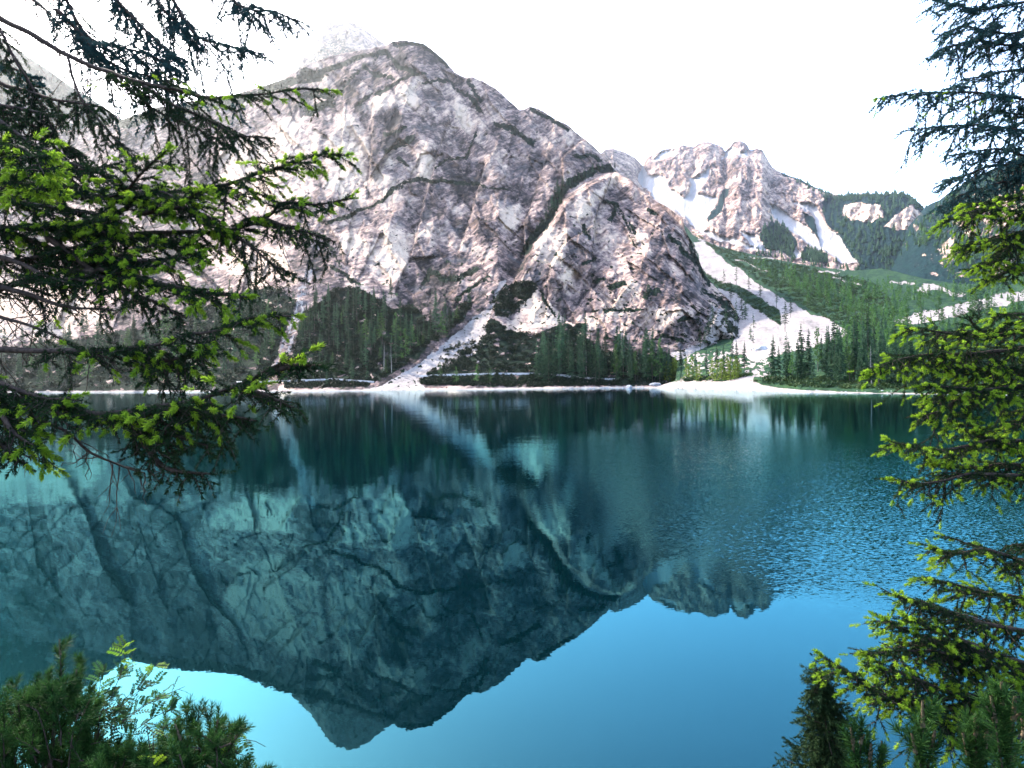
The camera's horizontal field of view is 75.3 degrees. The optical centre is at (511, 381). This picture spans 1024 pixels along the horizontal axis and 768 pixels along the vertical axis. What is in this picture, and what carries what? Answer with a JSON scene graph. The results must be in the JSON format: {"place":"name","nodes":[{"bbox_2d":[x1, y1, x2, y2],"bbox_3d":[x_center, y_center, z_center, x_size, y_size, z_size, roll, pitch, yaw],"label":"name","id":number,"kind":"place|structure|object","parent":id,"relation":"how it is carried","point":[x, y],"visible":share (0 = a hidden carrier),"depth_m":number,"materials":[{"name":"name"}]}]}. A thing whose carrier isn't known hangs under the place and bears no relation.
{"place":"outdoors","nodes":[
{"label":"outdoors","id":0,"kind":"place"},
{"bbox_2d":[0,38,121,137],"bbox_3d":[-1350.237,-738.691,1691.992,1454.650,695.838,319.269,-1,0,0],"label":"hazy mountain","id":1,"kind":"structure","parent":0,"point":[62,90],"depth_m":1725.09,"materials":[{"name":"white stone"}]},
{"bbox_2d":[281,18,387,79],"bbox_3d":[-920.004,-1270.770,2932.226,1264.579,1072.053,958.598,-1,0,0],"label":"hazy peak","id":2,"kind":"structure","parent":0,"point":[337,36],"depth_m":3196.63,"materials":[{"name":"white stone"}]},
{"bbox_2d":[0,40,738,392],"bbox_3d":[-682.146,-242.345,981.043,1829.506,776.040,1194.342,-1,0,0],"label":"mountain","id":3,"kind":"structure","parent":0,"point":[412,232],"depth_m":735.20,"materials":[{"name":"stone"}]},
{"bbox_2d":[53,360,60,383],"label":"spruce tree","id":4,"kind":"object","parent":3,"relation":"on","point":[58,372],"visible":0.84,"depth_m":570.95,"materials":[{"name":"green plant"}]},
{"bbox_2d":[64,325,72,354],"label":"spruce tree","id":5,"kind":"object","parent":3,"relation":"on","point":[69,333],"visible":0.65,"depth_m":617.67,"materials":[{"name":"green plant"}]},
{"bbox_2d":[81,348,95,380],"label":"larch tree","id":6,"kind":"object","parent":3,"relation":"on","point":[85,373],"visible":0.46,"depth_m":567.70,"materials":[{"name":"green plant"}]},
{"bbox_2d":[122,328,131,346],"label":"larch tree","id":7,"kind":"object","parent":3,"relation":"on","point":[127,338],"visible":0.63,"depth_m":593.83,"materials":[{"name":"green plant"}]},
{"bbox_2d":[130,315,137,344],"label":"spruce tree","id":8,"kind":"object","parent":3,"relation":"on","point":[133,324],"visible":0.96,"depth_m":614.65,"materials":[{"name":"green plant"}]},
{"bbox_2d":[193,297,202,331],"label":"spruce tree","id":9,"kind":"object","parent":3,"relation":"on","point":[197,325],"visible":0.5,"depth_m":597.09,"materials":[{"name":"green plant"}]},
{"bbox_2d":[218,337,225,362],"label":"spruce tree","id":10,"kind":"object","parent":3,"relation":"on","point":[222,341],"visible":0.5,"depth_m":534.51,"materials":[{"name":"green plant"}]},
{"bbox_2d":[234,300,242,337],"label":"spruce tree","id":11,"kind":"object","parent":3,"relation":"on","point":[237,331],"visible":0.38,"depth_m":559.00,"materials":[{"name":"green plant"}]},
{"bbox_2d":[264,333,271,362],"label":"spruce tree","id":12,"kind":"object","parent":3,"relation":"on","point":[266,350],"visible":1,"depth_m":500.06,"materials":[{"name":"green plant"}]},
{"bbox_2d":[236,378,373,382],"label":"footpath","id":13,"kind":"structure","parent":3,"relation":"on","point":[320,379],"depth_m":453.89,"materials":[{"name":"grey gravel"}]},
{"bbox_2d":[311,296,317,331],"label":"spruce tree","id":14,"kind":"object","parent":3,"relation":"on","point":[314,311],"visible":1,"depth_m":533.29,"materials":[{"name":"green plant"}]},
{"bbox_2d":[319,294,326,324],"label":"spruce tree","id":15,"kind":"object","parent":3,"relation":"on","point":[322,311],"visible":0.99,"depth_m":538.22,"materials":[{"name":"green plant"}]},
{"bbox_2d":[324,313,331,345],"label":"spruce tree","id":16,"kind":"object","parent":3,"relation":"on","point":[328,327],"visible":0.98,"depth_m":512.14,"materials":[{"name":"green plant"}]},
{"bbox_2d":[330,314,337,345],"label":"spruce tree","id":17,"kind":"object","parent":3,"relation":"on","point":[334,324],"visible":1,"depth_m":506.27,"materials":[{"name":"green plant"}]},
{"bbox_2d":[345,313,351,343],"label":"spruce tree","id":18,"kind":"object","parent":3,"relation":"on","point":[348,330],"visible":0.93,"depth_m":498.53,"materials":[{"name":"green plant"}]},
{"bbox_2d":[346,338,352,365],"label":"spruce tree","id":19,"kind":"object","parent":3,"relation":"on","point":[349,345],"visible":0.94,"depth_m":478.44,"materials":[{"name":"green plant"}]},
{"bbox_2d":[362,338,369,366],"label":"spruce tree","id":20,"kind":"object","parent":3,"relation":"on","point":[365,350],"visible":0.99,"depth_m":473.09,"materials":[{"name":"green plant"}]},
{"bbox_2d":[360,313,372,343],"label":"larch tree","id":21,"kind":"object","parent":3,"relation":"on","point":[365,331],"visible":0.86,"depth_m":506.91,"materials":[{"name":"green plant"}]},
{"bbox_2d":[367,319,372,351],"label":"spruce tree","id":22,"kind":"object","parent":3,"relation":"on","point":[369,335],"visible":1,"depth_m":494.31,"materials":[{"name":"green plant"}]},
{"bbox_2d":[0,42,740,391],"bbox_3d":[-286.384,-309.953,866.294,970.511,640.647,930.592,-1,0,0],"label":"dwarf pine scrub","id":23,"kind":"object","parent":3,"relation":"on","point":[464,360],"visible":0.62,"depth_m":517.18,"materials":[{"name":"green plant"}]},
{"bbox_2d":[371,289,377,312],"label":"spruce tree","id":24,"kind":"object","parent":3,"relation":"on","point":[374,306],"visible":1,"depth_m":556.99,"materials":[{"name":"green plant"}]},
{"bbox_2d":[376,313,389,345],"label":"larch tree","id":25,"kind":"object","parent":3,"relation":"on","point":[382,324],"visible":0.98,"depth_m":512.91,"materials":[{"name":"green plant"}]},
{"bbox_2d":[382,297,388,327],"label":"spruce tree","id":26,"kind":"object","parent":3,"relation":"on","point":[384,303],"visible":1,"depth_m":540.51,"materials":[{"name":"green plant"}]},
{"bbox_2d":[389,313,401,340],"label":"larch tree","id":27,"kind":"object","parent":3,"relation":"on","point":[394,322],"visible":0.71,"depth_m":518.00,"materials":[{"name":"green plant"}]},
{"bbox_2d":[391,323,401,361],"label":"spruce tree","id":28,"kind":"object","parent":3,"relation":"on","point":[395,355],"visible":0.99,"depth_m":483.32,"materials":[{"name":"green plant"}]},
{"bbox_2d":[396,300,404,335],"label":"spruce tree","id":29,"kind":"object","parent":3,"relation":"on","point":[400,320],"visible":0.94,"depth_m":531.84,"materials":[{"name":"green plant"}]},
{"bbox_2d":[399,328,410,360],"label":"larch tree","id":30,"kind":"object","parent":3,"relation":"on","point":[406,348],"visible":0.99,"depth_m":490.73,"materials":[{"name":"green plant"}]},
{"bbox_2d":[432,290,439,332],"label":"spruce tree","id":31,"kind":"object","parent":3,"relation":"on","point":[435,314],"visible":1,"depth_m":531.07,"materials":[{"name":"green plant"}]},
{"bbox_2d":[437,311,447,332],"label":"larch tree","id":32,"kind":"object","parent":3,"relation":"on","point":[443,327],"visible":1,"depth_m":526.29,"materials":[{"name":"green plant"}]},
{"bbox_2d":[419,373,614,379],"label":"footpath","id":33,"kind":"structure","parent":3,"relation":"on","point":[507,374],"depth_m":450.64,"materials":[{"name":"grey gravel"}]},
{"bbox_2d":[542,336,546,363],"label":"spruce tree","id":34,"kind":"object","parent":3,"relation":"on","point":[544,342],"visible":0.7,"depth_m":451.78,"materials":[{"name":"green plant"}]},
{"bbox_2d":[546,350,551,380],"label":"spruce tree","id":35,"kind":"object","parent":3,"relation":"on","point":[548,368],"visible":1,"depth_m":432.75,"materials":[{"name":"green plant"}]},
{"bbox_2d":[554,313,564,359],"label":"spruce tree","id":36,"kind":"object","parent":3,"relation":"on","point":[558,330],"visible":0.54,"depth_m":473.23,"materials":[{"name":"green plant"}]},
{"bbox_2d":[556,323,567,372],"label":"spruce tree","id":37,"kind":"object","parent":3,"relation":"on","point":[560,346],"visible":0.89,"depth_m":448.75,"materials":[{"name":"green plant"}]},
{"bbox_2d":[562,314,569,357],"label":"spruce tree","id":38,"kind":"object","parent":3,"relation":"on","point":[564,327],"visible":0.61,"depth_m":474.57,"materials":[{"name":"green plant"}]},
{"bbox_2d":[565,331,572,370],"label":"spruce tree","id":39,"kind":"object","parent":3,"relation":"on","point":[567,352],"visible":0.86,"depth_m":453.83,"materials":[{"name":"green plant"}]},
{"bbox_2d":[581,339,587,378],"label":"spruce tree","id":40,"kind":"object","parent":3,"relation":"on","point":[584,357],"visible":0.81,"depth_m":437.24,"materials":[{"name":"green plant"}]},
{"bbox_2d":[579,331,591,371],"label":"spruce tree","id":41,"kind":"object","parent":3,"relation":"on","point":[586,347],"visible":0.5,"depth_m":453.17,"materials":[{"name":"green plant"}]},
{"bbox_2d":[580,315,592,354],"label":"spruce tree","id":42,"kind":"object","parent":3,"relation":"on","point":[585,326],"visible":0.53,"depth_m":473.04,"materials":[{"name":"green plant"}]},
{"bbox_2d":[586,331,593,369],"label":"spruce tree","id":43,"kind":"object","parent":3,"relation":"on","point":[589,347],"visible":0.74,"depth_m":450.29,"materials":[{"name":"green plant"}]},
{"bbox_2d":[592,348,598,381],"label":"spruce tree","id":44,"kind":"object","parent":3,"relation":"on","point":[595,369],"visible":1,"depth_m":428.26,"materials":[{"name":"green plant"}]},
{"bbox_2d":[594,338,602,378],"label":"spruce tree","id":45,"kind":"object","parent":3,"relation":"on","point":[599,365],"visible":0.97,"depth_m":432.70,"materials":[{"name":"green plant"}]},
{"bbox_2d":[601,329,610,362],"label":"spruce tree","id":46,"kind":"object","parent":3,"relation":"on","point":[605,351],"visible":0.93,"depth_m":449.02,"materials":[{"name":"green plant"}]},
{"bbox_2d":[610,344,621,379],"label":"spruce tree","id":47,"kind":"object","parent":3,"relation":"on","point":[617,359],"visible":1,"depth_m":428.57,"materials":[{"name":"green plant"}]},
{"bbox_2d":[616,327,621,370],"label":"spruce tree","id":48,"kind":"object","parent":3,"relation":"on","point":[619,344],"visible":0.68,"depth_m":443.48,"materials":[{"name":"green plant"}]},
{"bbox_2d":[618,334,626,376],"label":"spruce tree","id":49,"kind":"object","parent":3,"relation":"on","point":[623,364],"visible":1,"depth_m":436.91,"materials":[{"name":"green plant"}]},
{"bbox_2d":[622,327,628,366],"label":"spruce tree","id":50,"kind":"object","parent":3,"relation":"on","point":[625,341],"visible":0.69,"depth_m":448.82,"materials":[{"name":"green plant"}]},
{"bbox_2d":[631,350,639,380],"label":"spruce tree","id":51,"kind":"object","parent":3,"relation":"on","point":[635,355],"visible":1,"depth_m":423.24,"materials":[{"name":"green plant"}]},
{"bbox_2d":[640,328,653,378],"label":"spruce tree","id":52,"kind":"object","parent":3,"relation":"on","point":[646,343],"visible":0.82,"depth_m":424.38,"materials":[{"name":"green plant"}]},
{"bbox_2d":[646,340,656,380],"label":"larch tree","id":53,"kind":"object","parent":3,"relation":"on","point":[649,359],"visible":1,"depth_m":419.83,"materials":[{"name":"green plant"}]},
{"bbox_2d":[650,326,656,364],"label":"spruce tree","id":54,"kind":"object","parent":3,"relation":"on","point":[653,344],"visible":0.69,"depth_m":429.82,"materials":[{"name":"green plant"}]},
{"bbox_2d":[653,338,666,380],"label":"larch tree","id":55,"kind":"object","parent":3,"relation":"on","point":[662,357],"visible":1,"depth_m":416.52,"materials":[{"name":"green plant"}]},
{"bbox_2d":[0,388,1023,767],"bbox_3d":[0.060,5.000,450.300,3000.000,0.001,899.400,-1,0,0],"label":"lake","id":56,"kind":"structure","parent":0,"point":[556,578],"depth_m":17.80,"materials":[{"name":"liquid"}]},
{"bbox_2d":[0,0,1023,207],"label":"sky","id":57,"kind":"structure","parent":0,"point":[796,82],"materials":[{"name":"white"}]},
{"bbox_2d":[602,141,921,270],"bbox_3d":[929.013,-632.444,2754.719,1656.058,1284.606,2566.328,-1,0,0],"label":"distant mountain","id":58,"kind":"structure","parent":0,"point":[735,195],"depth_m":2558.27,"materials":[{"name":"white stone"}]},
{"bbox_2d":[757,155,1023,283],"bbox_3d":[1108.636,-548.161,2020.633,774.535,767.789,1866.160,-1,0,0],"label":"distant wood","id":59,"kind":"object","parent":58,"relation":"on","point":[811,251],"visible":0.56,"depth_m":1967.73,"materials":[{"name":"green plant"}]},
{"bbox_2d":[651,225,1023,393],"bbox_3d":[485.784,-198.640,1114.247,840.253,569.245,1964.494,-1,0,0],"label":"valley slope","id":60,"kind":"structure","parent":0,"point":[714,263],"depth_m":565.05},
{"bbox_2d":[2,271,1023,387],"bbox_3d":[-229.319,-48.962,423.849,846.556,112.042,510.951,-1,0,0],"label":"shore wood","id":61,"kind":"object","parent":60,"relation":"on","point":[837,369],"visible":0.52,"depth_m":430.41,"materials":[{"name":"green plant"}]},
{"bbox_2d":[688,357,695,376],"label":"young larch","id":62,"kind":"object","parent":60,"relation":"on","point":[692,370],"visible":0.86,"depth_m":356.94,"materials":[{"name":"green plant"}]},
{"bbox_2d":[706,358,716,379],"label":"young larch","id":63,"kind":"object","parent":60,"relation":"on","point":[710,372],"visible":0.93,"depth_m":328.66,"materials":[{"name":"green plant"}]},
{"bbox_2d":[717,358,724,380],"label":"young larch","id":64,"kind":"object","parent":60,"relation":"on","point":[721,369],"visible":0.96,"depth_m":317.60,"materials":[{"name":"green plant"}]},
{"bbox_2d":[724,357,733,380],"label":"young larch","id":65,"kind":"object","parent":60,"relation":"on","point":[730,363],"visible":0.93,"depth_m":310.98,"materials":[{"name":"green plant"}]},
{"bbox_2d":[741,340,746,369],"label":"spruce tree","id":66,"kind":"object","parent":60,"relation":"on","point":[744,359],"visible":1,"depth_m":342.63,"materials":[{"name":"green plant"}]},
{"bbox_2d":[750,346,767,350],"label":"boulder","id":67,"kind":"object","parent":60,"relation":"on","point":[755,348],"visible":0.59,"depth_m":420.32,"materials":[{"name":"stone"}]},
{"bbox_2d":[787,349,795,378],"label":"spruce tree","id":68,"kind":"object","parent":60,"relation":"on","point":[792,364],"visible":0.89,"depth_m":261.85,"materials":[{"name":"green plant"}]},
{"bbox_2d":[795,324,806,374],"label":"spruce tree","id":69,"kind":"object","parent":60,"relation":"on","point":[801,339],"visible":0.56,"depth_m":264.83,"materials":[{"name":"green plant"}]},
{"bbox_2d":[812,327,824,371],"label":"larch tree","id":70,"kind":"object","parent":60,"relation":"on","point":[817,351],"visible":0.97,"depth_m":289.34,"materials":[{"name":"green plant"}]},
{"bbox_2d":[817,335,823,367],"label":"spruce tree","id":71,"kind":"object","parent":60,"relation":"on","point":[821,348],"visible":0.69,"depth_m":289.47,"materials":[{"name":"green plant"}]},
{"bbox_2d":[822,326,833,373],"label":"spruce tree","id":72,"kind":"object","parent":60,"relation":"on","point":[827,344],"visible":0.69,"depth_m":261.29,"materials":[{"name":"green plant"}]},
{"bbox_2d":[830,318,842,363],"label":"spruce tree","id":73,"kind":"object","parent":60,"relation":"on","point":[833,328],"visible":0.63,"depth_m":266.31,"materials":[{"name":"green plant"}]},
{"bbox_2d":[842,323,851,362],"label":"larch tree","id":74,"kind":"object","parent":60,"relation":"on","point":[846,328],"visible":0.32,"depth_m":271.79,"materials":[{"name":"green plant"}]},
{"bbox_2d":[845,345,854,380],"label":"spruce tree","id":75,"kind":"object","parent":60,"relation":"on","point":[849,369],"visible":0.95,"depth_m":227.44,"materials":[{"name":"green plant"}]},
{"bbox_2d":[683,231,1017,390],"bbox_3d":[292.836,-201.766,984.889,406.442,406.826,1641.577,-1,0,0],"label":"slope scrub","id":76,"kind":"object","parent":60,"relation":"on","point":[806,382],"visible":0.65,"depth_m":627.24,"materials":[{"name":"green plant"}]},
{"bbox_2d":[847,317,861,379],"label":"spruce tree","id":77,"kind":"object","parent":60,"relation":"on","point":[853,335],"visible":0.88,"depth_m":241.87,"materials":[{"name":"green plant"}]},
{"bbox_2d":[851,322,861,354],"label":"spruce tree","id":78,"kind":"object","parent":60,"relation":"on","point":[858,337],"visible":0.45,"depth_m":300.07,"materials":[{"name":"green plant"}]},
{"bbox_2d":[857,303,866,335],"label":"larch tree","id":79,"kind":"object","parent":60,"relation":"on","point":[860,314],"visible":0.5,"depth_m":414.88,"materials":[{"name":"green plant"}]},
{"bbox_2d":[864,313,872,362],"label":"spruce tree","id":80,"kind":"object","parent":60,"relation":"on","point":[868,336],"visible":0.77,"depth_m":279.19,"materials":[{"name":"green plant"}]},
{"bbox_2d":[871,322,877,353],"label":"spruce tree","id":81,"kind":"object","parent":60,"relation":"on","point":[874,334],"visible":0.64,"depth_m":301.84,"materials":[{"name":"green plant"}]},
{"bbox_2d":[761,258,1023,359],"bbox_3d":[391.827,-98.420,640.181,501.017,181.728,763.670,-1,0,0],"label":"valley wood","id":82,"kind":"object","parent":60,"relation":"on","point":[955,289],"visible":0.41,"depth_m":646.87,"materials":[{"name":"green plant"}]},
{"bbox_2d":[888,315,898,358],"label":"spruce tree","id":83,"kind":"object","parent":60,"relation":"on","point":[894,330],"visible":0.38,"depth_m":257.88,"materials":[{"name":"green plant"}]},
{"bbox_2d":[900,305,911,325],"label":"larch tree","id":84,"kind":"object","parent":60,"relation":"on","point":[907,312],"visible":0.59,"depth_m":411.24,"materials":[{"name":"green plant"}]},
{"bbox_2d":[914,290,928,325],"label":"larch tree","id":85,"kind":"object","parent":60,"relation":"on","point":[920,303],"visible":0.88,"depth_m":463.19,"materials":[{"name":"green plant"}]},
{"bbox_2d":[932,296,945,326],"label":"larch tree","id":86,"kind":"object","parent":60,"relation":"on","point":[935,314],"visible":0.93,"depth_m":453.43,"materials":[{"name":"green plant"}]},
{"bbox_2d":[952,301,965,327],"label":"larch tree","id":87,"kind":"object","parent":60,"relation":"on","point":[960,311],"visible":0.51,"depth_m":419.21,"materials":[{"name":"green plant"}]},
{"bbox_2d":[972,286,980,320],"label":"larch tree","id":88,"kind":"object","parent":60,"relation":"on","point":[975,297],"visible":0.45,"depth_m":487.90,"materials":[{"name":"green plant"}]},
{"bbox_2d":[975,297,982,324],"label":"spruce tree","id":89,"kind":"object","parent":60,"relation":"on","point":[978,312],"visible":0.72,"depth_m":450.06,"materials":[{"name":"green plant"}]},
{"bbox_2d":[979,292,993,324],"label":"larch tree","id":90,"kind":"object","parent":60,"relation":"on","point":[987,305],"visible":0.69,"depth_m":436.22,"materials":[{"name":"green plant"}]},
{"bbox_2d":[891,158,1023,284],"bbox_3d":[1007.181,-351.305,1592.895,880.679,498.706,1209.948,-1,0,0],"label":"valley side hill","id":91,"kind":"structure","parent":0,"point":[922,261],"depth_m":1542.82,"materials":[{"name":"green plant"}]},
{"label":"bank","id":92,"kind":"structure","parent":0,"visible":0},
{"bbox_2d":[0,632,150,767],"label":"dwarf pine","id":93,"kind":"object","parent":92,"relation":"on","point":[28,727],"visible":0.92,"depth_m":2.74,"materials":[{"name":"green plant"}]},
{"bbox_2d":[74,634,193,767],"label":"rowan shrub","id":94,"kind":"object","parent":92,"relation":"on","point":[123,712],"visible":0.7,"depth_m":3.00,"materials":[{"name":"green plant"}]},
{"bbox_2d":[82,692,278,767],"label":"dwarf pine","id":95,"kind":"object","parent":92,"relation":"on","point":[180,749],"visible":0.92,"depth_m":2.58,"materials":[{"name":"green plant"}]},
{"bbox_2d":[0,0,361,533],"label":"spruce tree","id":96,"kind":"object","parent":92,"relation":"on","point":[45,186],"visible":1,"depth_m":2.24,"materials":[{"name":"green plant"}]},
{"bbox_2d":[138,716,265,767],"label":"rowan shrub","id":97,"kind":"object","parent":92,"relation":"on","point":[243,747],"visible":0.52,"depth_m":2.61,"materials":[{"name":"green plant"}]},
{"bbox_2d":[766,661,874,767],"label":"spruce sapling","id":98,"kind":"object","parent":92,"relation":"on","point":[823,747],"visible":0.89,"depth_m":2.77,"materials":[{"name":"green plant"}]},
{"bbox_2d":[836,709,894,767],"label":"mountain pine","id":99,"kind":"object","parent":92,"relation":"on","point":[865,744],"visible":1,"depth_m":2.00,"materials":[{"name":"green plant"}]},
{"bbox_2d":[808,0,1023,767],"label":"spruce tree","id":100,"kind":"object","parent":92,"relation":"on","point":[958,653],"visible":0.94,"depth_m":2.92,"materials":[{"name":"green plant"}]},
{"bbox_2d":[884,692,952,767],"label":"mountain pine","id":101,"kind":"object","parent":92,"relation":"on","point":[917,739],"visible":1,"depth_m":1.90,"materials":[{"name":"green plant"}]},
{"bbox_2d":[954,706,994,767],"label":"mountain pine","id":102,"kind":"object","parent":92,"relation":"on","point":[974,727],"visible":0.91,"depth_m":1.90,"materials":[{"name":"green plant"}]},
{"bbox_2d":[968,672,1023,767],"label":"mountain pine","id":103,"kind":"object","parent":92,"relation":"on","point":[1004,719],"visible":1,"depth_m":1.75,"materials":[{"name":"green plant"}]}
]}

